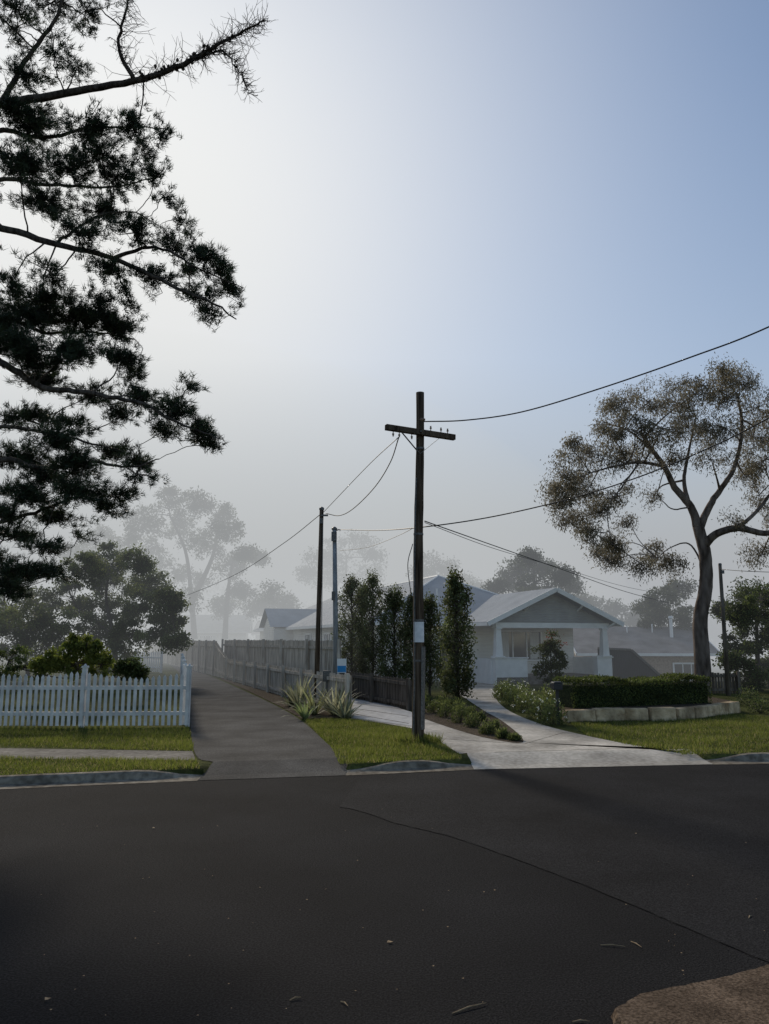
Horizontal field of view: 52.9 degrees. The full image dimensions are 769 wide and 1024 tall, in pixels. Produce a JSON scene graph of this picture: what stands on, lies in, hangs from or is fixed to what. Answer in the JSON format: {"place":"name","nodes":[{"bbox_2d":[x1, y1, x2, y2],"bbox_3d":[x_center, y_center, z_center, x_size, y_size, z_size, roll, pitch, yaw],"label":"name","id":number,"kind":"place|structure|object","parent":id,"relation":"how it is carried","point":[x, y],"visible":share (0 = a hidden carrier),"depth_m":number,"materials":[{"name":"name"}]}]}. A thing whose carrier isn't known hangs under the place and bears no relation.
{"place":"outdoors","nodes":[
{"label":"outdoors","id":0,"kind":"place"},
{"bbox_2d":[171,633,247,651],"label":"walls","id":1,"kind":"structure","parent":0,"point":[238,636],"depth_m":83.22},
{"bbox_2d":[176,615,251,632],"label":"roof","id":2,"kind":"structure","parent":1,"relation":"on","point":[236,623],"depth_m":84.82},
{"bbox_2d":[171,665,347,779],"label":"driveway asphalt","id":3,"kind":"structure","parent":0,"point":[237,733],"depth_m":14.91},
{"bbox_2d":[353,698,411,725],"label":"paved path","id":4,"kind":"structure","parent":0,"point":[385,713],"depth_m":19.86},
{"bbox_2d":[0,764,768,1023],"bbox_3d":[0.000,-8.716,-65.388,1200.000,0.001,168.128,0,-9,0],"label":"road","id":5,"kind":"structure","parent":0,"point":[105,890],"depth_m":5.53,"materials":[{"name":"asphalt"}]},
{"bbox_2d":[0,770,201,788],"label":"kerb","id":6,"kind":"structure","parent":5,"relation":"on","point":[74,779],"depth_m":10.95,"materials":[{"name":"concrete"}]},
{"bbox_2d":[346,760,473,774],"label":"kerb","id":7,"kind":"structure","parent":5,"relation":"on","point":[406,766],"depth_m":11.98,"materials":[{"name":"concrete"}]},
{"bbox_2d":[290,915,751,1022],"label":"fallen sticks","id":8,"kind":"object","parent":5,"relation":"on","point":[484,1003],"visible":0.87,"depth_m":4.27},
{"bbox_2d":[340,765,768,961],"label":"road patch","id":9,"kind":"object","parent":5,"relation":"on","point":[654,839],"visible":1,"depth_m":8.39,"materials":[{"name":"asphalt"}]},
{"bbox_2d":[346,807,767,960],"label":"tar seam","id":10,"kind":"object","parent":5,"relation":"on","point":[576,881],"visible":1,"depth_m":6.36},
{"bbox_2d":[611,964,768,1023],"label":"dirt verge","id":11,"kind":"structure","parent":5,"relation":"on","point":[740,997],"depth_m":4.19,"materials":[{"name":"soil"}]},
{"bbox_2d":[706,752,768,763],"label":"kerb","id":12,"kind":"structure","parent":5,"relation":"on","point":[755,758],"depth_m":12.81,"materials":[{"name":"concrete"}]},
{"bbox_2d":[0,641,768,774],"bbox_3d":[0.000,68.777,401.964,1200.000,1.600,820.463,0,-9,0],"label":"lawn","id":13,"kind":"structure","parent":0,"point":[168,670],"depth_m":19.22,"materials":[{"name":"green plant"}]},
{"bbox_2d":[0,664,88,727],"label":"picket fence","id":14,"kind":"object","parent":13,"relation":"on","point":[40,713],"visible":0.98,"depth_m":16.79,"materials":[{"name":"white paint"}]},
{"bbox_2d":[26,632,115,696],"bbox_3d":[-9.754,4.742,23.175,2.225,2.235,6.512,5,-11,-29],"label":"garden shrub","id":15,"kind":"object","parent":13,"relation":"on","point":[81,649],"visible":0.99,"depth_m":20.99,"materials":[{"name":"green plant"}]},
{"bbox_2d":[0,643,151,695],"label":"dark shrub","id":16,"kind":"object","parent":13,"relation":"on","point":[131,667],"visible":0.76,"depth_m":23.41,"materials":[{"name":"green plant"}]},
{"bbox_2d":[0,748,194,759],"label":"footpath","id":17,"kind":"structure","parent":13,"relation":"on","point":[69,753],"depth_m":12.97,"materials":[{"name":"concrete"}]},
{"bbox_2d":[0,540,194,677],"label":"garden tree","id":18,"kind":"object","parent":13,"relation":"on","point":[167,602],"visible":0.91,"depth_m":33.93,"materials":[{"name":"green plant"}]},
{"bbox_2d":[0,724,194,750],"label":"grass","id":19,"kind":"structure","parent":13,"relation":"on","point":[166,739],"depth_m":14.91,"materials":[{"name":"plant"}]},
{"bbox_2d":[0,752,200,774],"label":"grass","id":20,"kind":"structure","parent":13,"relation":"on","point":[110,760],"depth_m":11.71,"materials":[{"name":"plant"}]},
{"bbox_2d":[99,649,162,672],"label":"picket fence","id":21,"kind":"object","parent":13,"relation":"on","point":[155,660],"visible":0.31,"depth_m":44.16,"materials":[{"name":"white paint"}]},
{"bbox_2d":[79,664,192,727],"bbox_3d":[-5.439,4.014,16.924,2.380,1.365,0.147,1,-9,-3],"label":"picket fence","id":22,"kind":"object","parent":13,"relation":"on","point":[134,713],"visible":1,"depth_m":16.84,"materials":[{"name":"white paint"}]},
{"bbox_2d":[0,0,273,603],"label":"pine tree","id":23,"kind":"object","parent":13,"relation":"on","point":[41,309],"visible":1,"depth_m":12.29,"materials":[{"name":"green plant"}]},
{"bbox_2d":[53,484,272,638],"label":"eucalyptus tree","id":24,"kind":"object","parent":13,"relation":"on","point":[243,555],"visible":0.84,"depth_m":80.64,"materials":[{"name":"green plant"}]},
{"bbox_2d":[180,653,187,724],"bbox_3d":[-6.209,5.152,23.848,0.147,1.365,13.400,2,-10,-15],"label":"picket fence","id":25,"kind":"object","parent":13,"relation":"on","point":[183,669],"visible":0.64,"depth_m":17.54,"materials":[{"name":"white paint"}]},
{"bbox_2d":[144,640,351,709],"bbox_3d":[-12.346,8.984,48.670,0.545,1.850,63.942,4,-10,-21],"label":"timber fence","id":26,"kind":"object","parent":13,"relation":"on","point":[210,657],"visible":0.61,"depth_m":31.59,"materials":[{"name":"wood"}]},
{"bbox_2d":[240,578,303,621],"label":"round tree","id":27,"kind":"object","parent":13,"relation":"on","point":[269,600],"visible":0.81,"depth_m":80.57,"materials":[{"name":"green plant"}]},
{"bbox_2d":[263,618,292,640],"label":"side gable wall","id":28,"kind":"structure","parent":13,"relation":"on","point":[272,633],"depth_m":51.94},
{"bbox_2d":[221,639,340,673],"bbox_3d":[-5.086,6.509,33.759,0.191,1.900,17.138,4,-10,-24],"label":"timber fence","id":29,"kind":"object","parent":13,"relation":"on","point":[297,654],"visible":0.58,"depth_m":31.99,"materials":[{"name":"wood"}]},
{"bbox_2d":[219,678,349,718],"bbox_3d":[-4.609,6.706,29.173,1.428,0.001,22.264,3,-10,-17],"label":"garden bed","id":30,"kind":"object","parent":13,"relation":"on","point":[271,697],"visible":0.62,"depth_m":24.47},
{"bbox_2d":[272,672,322,708],"bbox_3d":[-2.337,4.952,21.485,1.775,0.993,2.068,-6,-11,31],"label":"flax plant","id":31,"kind":"object","parent":30,"relation":"on","point":[293,697],"visible":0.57,"depth_m":21.37,"materials":[{"name":"green plant"}]},
{"bbox_2d":[280,700,318,718],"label":"flax plant","id":32,"kind":"object","parent":30,"relation":"on","point":[304,713],"visible":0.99,"depth_m":18.56,"materials":[{"name":"green plant"}]},
{"bbox_2d":[289,677,337,713],"bbox_3d":[-1.910,4.710,19.823,1.550,0.932,1.819,-5,-10,26],"label":"flax plant","id":33,"kind":"object","parent":30,"relation":"on","point":[311,703],"visible":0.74,"depth_m":19.64,"materials":[{"name":"green plant"}]},
{"bbox_2d":[323,670,330,700],"bbox_3d":[-1.577,4.864,21.124,0.220,1.050,0.150,0,-9,0],"label":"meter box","id":34,"kind":"object","parent":30,"relation":"on","point":[326,673],"visible":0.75,"depth_m":21.12,"materials":[{"name":"metal"}]},
{"bbox_2d":[305,677,357,714],"bbox_3d":[-1.280,4.598,19.511,1.847,1.052,1.778,0,-9,0],"label":"flax plant","id":35,"kind":"object","parent":30,"relation":"on","point":[326,705],"visible":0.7,"depth_m":19.41,"materials":[{"name":"green plant"}]},
{"bbox_2d":[314,507,327,705],"bbox_3d":[-1.858,2.802,22.592,0.362,5.998,0.215,0,-9,0],"label":"utility pole","id":36,"kind":"object","parent":13,"relation":"on","point":[318,605],"visible":0.89,"depth_m":22.60,"materials":[{"name":"wood"}]},
{"bbox_2d":[184,515,318,596],"bbox_3d":[-6.685,2.672,34.128,1.046,1.630,24.598,4,-10,-25],"label":"overhead wire","id":37,"kind":"object","parent":36,"relation":"attached to","point":[262,558],"visible":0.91,"depth_m":30.83,"materials":[{"name":"rubber"}]},
{"bbox_2d":[326,437,398,515],"bbox_3d":[-0.571,-0.578,19.097,0.361,0.430,8.396,2,-10,-14],"label":"overhead wire","id":38,"kind":"object","parent":36,"relation":"attached to","point":[375,485],"visible":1,"depth_m":18.04,"materials":[{"name":"rubber"}]},
{"bbox_2d":[331,527,340,673],"bbox_3d":[-1.682,3.452,26.424,0.326,5.959,0.250,0,-9,0],"label":"utility pole","id":39,"kind":"object","parent":13,"relation":"on","point":[335,589],"visible":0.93,"depth_m":26.44,"materials":[{"name":"metal"}]},
{"bbox_2d":[340,417,768,530],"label":"overhead wire","id":40,"kind":"object","parent":39,"relation":"attached to","point":[579,495],"visible":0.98,"depth_m":13.29,"materials":[{"name":"rubber"}]},
{"bbox_2d":[291,529,389,593],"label":"spreading tree","id":41,"kind":"object","parent":13,"relation":"on","point":[371,555],"visible":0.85,"depth_m":100.00,"materials":[{"name":"green plant"}]},
{"bbox_2d":[337,659,345,673],"bbox_3d":[-1.380,5.369,24.894,0.300,1.275,0.070,0,-9,0],"label":"real estate sign","id":42,"kind":"object","parent":13,"relation":"on","point":[341,665],"visible":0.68,"depth_m":24.92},
{"bbox_2d":[323,686,368,718],"bbox_3d":[-0.920,4.609,18.671,1.310,0.758,1.328,0,-9,0],"label":"flax plant","id":43,"kind":"object","parent":13,"relation":"on","point":[346,712],"visible":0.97,"depth_m":18.60,"materials":[{"name":"green plant"}]},
{"bbox_2d":[330,574,369,673],"bbox_3d":[-1.203,4.499,29.239,1.537,4.403,1.670,4,-10,-23],"label":"ornamental pear tree","id":44,"kind":"object","parent":13,"relation":"on","point":[351,584],"visible":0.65,"depth_m":29.14,"materials":[{"name":"green plant"}]},
{"bbox_2d":[347,578,375,673],"bbox_3d":[-0.912,4.745,30.419,1.255,4.299,1.332,0,-9,0],"label":"ornamental pear tree","id":45,"kind":"object","parent":13,"relation":"on","point":[356,607],"visible":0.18,"depth_m":30.39,"materials":[{"name":"green plant"}]},
{"bbox_2d":[354,568,389,675],"bbox_3d":[-0.460,4.294,28.412,1.388,4.538,1.504,0,-9,0],"label":"ornamental pear tree","id":46,"kind":"object","parent":13,"relation":"on","point":[369,589],"visible":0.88,"depth_m":28.36,"materials":[{"name":"green plant"}]},
{"bbox_2d":[340,671,411,710],"bbox_3d":[-0.409,5.327,23.481,0.215,0.900,5.771,4,-10,-23],"label":"timber fence","id":47,"kind":"object","parent":13,"relation":"on","point":[385,690],"visible":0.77,"depth_m":22.80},
{"bbox_2d":[305,717,461,763],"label":"grass","id":48,"kind":"structure","parent":13,"relation":"on","point":[369,738],"depth_m":13.97,"materials":[{"name":"plant"}]},
{"bbox_2d":[0,582,768,648],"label":"distant trees","id":49,"kind":"object","parent":13,"relation":"on","point":[714,630],"visible":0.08,"depth_m":142.81,"materials":[{"name":"green plant"}]},
{"bbox_2d":[373,582,411,678],"bbox_3d":[0.331,4.428,27.306,1.528,3.916,1.437,0,-9,0],"label":"ornamental pear tree","id":50,"kind":"object","parent":13,"relation":"on","point":[394,602],"visible":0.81,"depth_m":27.20,"materials":[{"name":"green plant"}]},
{"bbox_2d":[397,591,430,695],"bbox_3d":[1.022,4.449,26.634,1.223,3.657,1.185,0,-9,0],"label":"ornamental pear tree","id":51,"kind":"object","parent":13,"relation":"on","point":[407,629],"visible":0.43,"depth_m":26.48,"materials":[{"name":"green plant"}]},
{"bbox_2d":[260,625,573,681],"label":"walls","id":52,"kind":"structure","parent":13,"relation":"on","point":[484,635],"depth_m":36.68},
{"bbox_2d":[501,630,542,660],"bbox_3d":[6.349,6.266,36.284,2.480,1.441,0.130,3,-10,-18],"label":"window frame","id":53,"kind":"object","parent":52,"relation":"attached to","point":[526,631],"visible":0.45,"depth_m":36.36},
{"bbox_2d":[501,632,539,658],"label":"curtains","id":54,"kind":"object","parent":53,"relation":"attached to","point":[534,639],"visible":0.68,"depth_m":36.42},
{"bbox_2d":[509,632,540,659],"bbox_3d":[6.341,6.269,36.309,2.200,1.300,0.012,3,-10,-18],"label":"window glass","id":55,"kind":"object","parent":53,"relation":"in","point":[519,642],"visible":0.5,"depth_m":36.32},
{"bbox_2d":[391,731,446,744],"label":"grass","id":56,"kind":"structure","parent":13,"relation":"on","point":[427,738],"depth_m":14.19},
{"bbox_2d":[385,391,455,740],"bbox_3d":[0.680,1.042,14.815,1.521,6.955,0.381,4,-10,-21],"label":"power pole","id":57,"kind":"object","parent":13,"relation":"on","point":[418,699],"visible":0.96,"depth_m":14.79,"materials":[{"name":"wood"}]},
{"bbox_2d":[424,521,709,612],"bbox_3d":[8.675,2.825,28.728,1.483,1.067,32.060,-6,-11,32],"label":"overhead wire","id":58,"kind":"object","parent":57,"relation":"attached to","point":[539,561],"visible":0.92,"depth_m":22.73,"materials":[{"name":"rubber"}]},
{"bbox_2d":[424,522,714,601],"bbox_3d":[8.824,2.571,28.690,1.175,0.261,32.082,-6,-11,32],"label":"overhead wire","id":59,"kind":"object","parent":57,"relation":"attached to","point":[538,561],"visible":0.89,"depth_m":21.39,"materials":[{"name":"rubber"}]},
{"bbox_2d":[424,326,768,421],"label":"overhead wire","id":60,"kind":"object","parent":57,"relation":"attached to","point":[610,384],"visible":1,"depth_m":12.93,"materials":[{"name":"rubber"}]},
{"bbox_2d":[408,591,445,695],"bbox_3d":[1.496,4.459,26.663,1.405,3.647,1.479,0,-9,0],"label":"ornamental pear tree","id":61,"kind":"object","parent":13,"relation":"on","point":[432,648],"visible":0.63,"depth_m":26.46,"materials":[{"name":"green plant"}]},
{"bbox_2d":[405,549,489,590],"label":"spreading tree","id":62,"kind":"object","parent":13,"relation":"on","point":[442,568],"visible":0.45,"depth_m":89.03,"materials":[{"name":"green plant"}]},
{"bbox_2d":[425,699,522,742],"bbox_3d":[1.763,5.168,19.807,1.972,0.001,11.283,0,-9,0],"label":"garden bed","id":63,"kind":"object","parent":13,"relation":"on","point":[431,716],"visible":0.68,"depth_m":17.32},
{"bbox_2d":[425,698,445,712],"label":"shrub","id":64,"kind":"object","parent":63,"relation":"on","point":[431,706],"visible":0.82,"depth_m":20.05,"materials":[{"name":"green plant"}]},
{"bbox_2d":[435,697,456,717],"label":"shrub","id":65,"kind":"object","parent":63,"relation":"on","point":[445,710],"visible":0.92,"depth_m":18.98,"materials":[{"name":"green plant"}]},
{"bbox_2d":[436,565,477,701],"bbox_3d":[1.998,3.432,21.644,1.264,4.045,1.247,0,-9,0],"label":"ornamental pear tree","id":66,"kind":"object","parent":63,"relation":"on","point":[453,674],"visible":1,"depth_m":21.50,"materials":[{"name":"green plant"}]},
{"bbox_2d":[447,699,469,722],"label":"shrub","id":67,"kind":"object","parent":63,"relation":"on","point":[459,711],"visible":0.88,"depth_m":17.72,"materials":[{"name":"green plant"}]},
{"bbox_2d":[463,710,481,727],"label":"shrub","id":68,"kind":"object","parent":63,"relation":"on","point":[472,718],"visible":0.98,"depth_m":16.82,"materials":[{"name":"green plant"}]},
{"bbox_2d":[474,710,487,721],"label":"shrub","id":69,"kind":"object","parent":63,"relation":"on","point":[481,715],"visible":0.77,"depth_m":17.98,"materials":[{"name":"green plant"}]},
{"bbox_2d":[477,720,497,734],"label":"shrub","id":70,"kind":"object","parent":63,"relation":"on","point":[485,729],"visible":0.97,"depth_m":15.56,"materials":[{"name":"green plant"}]},
{"bbox_2d":[494,726,510,738],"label":"shrub","id":71,"kind":"object","parent":63,"relation":"on","point":[502,733],"visible":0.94,"depth_m":14.92,"materials":[{"name":"green plant"}]},
{"bbox_2d":[507,731,522,740],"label":"shrub","id":72,"kind":"object","parent":63,"relation":"on","point":[514,736],"visible":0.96,"depth_m":14.59,"materials":[{"name":"green plant"}]},
{"bbox_2d":[491,678,513,699],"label":"flowering shrub","id":73,"kind":"object","parent":13,"relation":"on","point":[499,691],"visible":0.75,"depth_m":24.76,"materials":[{"name":"green plant"}]},
{"bbox_2d":[501,683,526,706],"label":"flowering shrub","id":74,"kind":"object","parent":13,"relation":"on","point":[511,697],"visible":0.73,"depth_m":22.13,"materials":[{"name":"green plant"}]},
{"bbox_2d":[512,679,535,702],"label":"flowering shrub","id":75,"kind":"object","parent":13,"relation":"on","point":[523,688],"visible":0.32,"depth_m":23.16,"materials":[{"name":"green plant"}]},
{"bbox_2d":[510,686,540,712],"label":"flowering shrub","id":76,"kind":"object","parent":13,"relation":"on","point":[518,702],"visible":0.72,"depth_m":20.44,"materials":[{"name":"green plant"}]},
{"bbox_2d":[351,682,711,768],"bbox_3d":[2.090,5.790,23.254,6.438,0.103,22.795,0,-9,0],"label":"driveway concrete","id":77,"kind":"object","parent":13,"relation":"on","point":[498,754],"visible":0.84,"depth_m":13.55,"materials":[{"name":"concrete"}]},
{"bbox_2d":[452,706,624,751],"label":"concrete joints","id":78,"kind":"object","parent":77,"relation":"on","point":[539,739],"visible":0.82,"depth_m":13.86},
{"bbox_2d":[481,545,590,598],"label":"bushy tree","id":79,"kind":"object","parent":13,"relation":"on","point":[524,578],"visible":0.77,"depth_m":58.52,"materials":[{"name":"green plant"}]},
{"bbox_2d":[522,690,555,719],"bbox_3d":[3.785,4.625,18.673,0.916,0.798,0.880,-4,-10,21],"label":"flowering shrub","id":80,"kind":"object","parent":13,"relation":"on","point":[539,710],"visible":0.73,"depth_m":18.63,"materials":[{"name":"green plant"}]},
{"bbox_2d":[497,673,593,684],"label":"porch floor","id":81,"kind":"structure","parent":13,"relation":"on","point":[531,678],"depth_m":32.82,"materials":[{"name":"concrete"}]},
{"bbox_2d":[466,627,612,684],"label":"porch columns and balustrade","id":82,"kind":"structure","parent":81,"relation":"on","point":[498,664],"depth_m":33.16,"materials":[{"name":"wood"}]},
{"bbox_2d":[465,588,613,624],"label":"porch roof","id":83,"kind":"structure","parent":82,"relation":"on","point":[493,606],"depth_m":34.57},
{"bbox_2d":[454,587,624,627],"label":"porch trim","id":84,"kind":"structure","parent":83,"relation":"attached to","point":[527,604],"depth_m":33.42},
{"bbox_2d":[498,594,605,622],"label":"porch gable","id":85,"kind":"structure","parent":83,"relation":"attached to","point":[553,608],"depth_m":33.76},
{"bbox_2d":[538,682,553,706],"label":"flowering shrub","id":86,"kind":"object","parent":13,"relation":"on","point":[545,693],"visible":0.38,"depth_m":20.91,"materials":[{"name":"green plant"}]},
{"bbox_2d":[528,629,568,687],"bbox_3d":[6.268,5.606,29.489,1.564,2.302,1.022,0,-9,0],"label":"crape myrtle","id":87,"kind":"object","parent":13,"relation":"on","point":[548,647],"depth_m":29.37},
{"bbox_2d":[535,697,568,725],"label":"flowering shrub","id":88,"kind":"object","parent":13,"relation":"on","point":[547,715],"visible":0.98,"depth_m":17.39,"materials":[{"name":"green plant"}]},
{"bbox_2d":[551,681,562,724],"bbox_3d":[3.911,4.320,17.487,0.224,0.945,0.305,0,-9,0],"label":"letterbox","id":89,"kind":"object","parent":13,"relation":"on","point":[556,686],"visible":1,"depth_m":17.44,"materials":[{"name":"paint"}]},
{"bbox_2d":[575,592,656,626],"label":"round tree","id":90,"kind":"object","parent":13,"relation":"on","point":[614,609],"visible":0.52,"depth_m":70.46,"materials":[{"name":"green plant"}]},
{"bbox_2d":[597,647,659,678],"bbox_3d":[11.526,7.765,36.220,2.955,2.820,0.120,0,-9,0],"label":"privacy screen","id":91,"kind":"object","parent":13,"relation":"on","point":[626,662],"visible":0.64,"depth_m":36.31,"materials":[{"name":"metal"}]},
{"bbox_2d":[574,653,693,673],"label":"walls","id":92,"kind":"structure","parent":13,"relation":"on","point":[661,664],"depth_m":43.63,"materials":[{"name":"beige brick"}]},
{"bbox_2d":[573,627,718,652],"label":"roof","id":93,"kind":"structure","parent":92,"relation":"on","point":[638,640],"depth_m":45.58,"materials":[{"name":"tile"}]},
{"bbox_2d":[574,641,718,655],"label":"fascia","id":94,"kind":"structure","parent":93,"relation":"attached to","point":[645,654],"depth_m":43.27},
{"bbox_2d":[552,697,729,713],"bbox_3d":[6.945,5.081,19.854,6.774,0.310,2.483,5,-10,-26],"label":"garden bed","id":95,"kind":"object","parent":13,"relation":"on","point":[715,700],"visible":0.19,"depth_m":19.34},
{"bbox_2d":[551,672,712,707],"bbox_3d":[6.361,4.543,19.744,4.414,0.871,1.019,4,-10,-22],"label":"hedge","id":96,"kind":"object","parent":95,"relation":"on","point":[661,689],"visible":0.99,"depth_m":19.32,"materials":[{"name":"green plant"}]},
{"bbox_2d":[534,352,768,692],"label":"gum tree","id":97,"kind":"object","parent":13,"relation":"on","point":[701,647],"visible":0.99,"depth_m":28.00,"materials":[{"name":"green plant"}]},
{"bbox_2d":[562,701,740,722],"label":"sandstone retaining wall","id":98,"kind":"structure","parent":13,"relation":"on","point":[643,714],"depth_m":18.21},
{"bbox_2d":[629,578,698,630],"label":"bushy tree","id":99,"kind":"object","parent":13,"relation":"on","point":[652,611],"visible":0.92,"depth_m":47.81,"materials":[{"name":"green plant"}]},
{"bbox_2d":[570,713,768,754],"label":"grass","id":100,"kind":"structure","parent":13,"relation":"on","point":[732,719],"depth_m":15.70,"materials":[{"name":"plant"}]},
{"bbox_2d":[718,563,730,695],"bbox_3d":[11.726,4.118,26.658,0.191,4.717,0.190,0,-9,0],"label":"utility pole","id":101,"kind":"object","parent":13,"relation":"on","point":[726,664],"visible":0.86,"depth_m":26.61,"materials":[{"name":"wood"}]},
{"bbox_2d":[711,671,741,693],"bbox_3d":[11.950,6.027,27.340,1.234,0.770,0.169,0,-9,0],"label":"timber fence","id":102,"kind":"object","parent":13,"relation":"on","point":[720,680],"visible":0.71,"depth_m":27.38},
{"bbox_2d":[708,576,768,690],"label":"dense tree","id":103,"kind":"object","parent":13,"relation":"on","point":[743,612],"visible":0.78,"depth_m":29.43,"materials":[{"name":"green plant"}]},
{"bbox_2d":[731,685,767,706],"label":"shrub","id":104,"kind":"object","parent":13,"relation":"on","point":[745,696],"visible":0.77,"depth_m":22.20,"materials":[{"name":"green plant"}]},
{"bbox_2d":[747,695,768,713],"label":"shrub","id":105,"kind":"object","parent":13,"relation":"on","point":[759,704],"visible":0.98,"depth_m":20.09,"materials":[{"name":"green plant"}]},
{"bbox_2d":[0,0,768,640],"label":"sky","id":106,"kind":"structure","parent":0,"point":[481,208],"materials":[{"name":"blue"}]},
{"bbox_2d":[253,575,517,631],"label":"fascia and ridge","id":107,"kind":"structure","parent":0,"point":[323,626],"depth_m":41.06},
{"bbox_2d":[259,608,315,627],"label":"side gable roof","id":108,"kind":"structure","parent":107,"relation":"on","point":[282,617],"depth_m":53.36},
{"bbox_2d":[254,576,495,629],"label":"roof","id":109,"kind":"structure","parent":107,"relation":"on","point":[480,597],"depth_m":40.09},
{"bbox_2d":[674,664,693,674],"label":"window glass","id":110,"kind":"object","parent":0,"point":[686,668],"visible":0.43,"depth_m":43.50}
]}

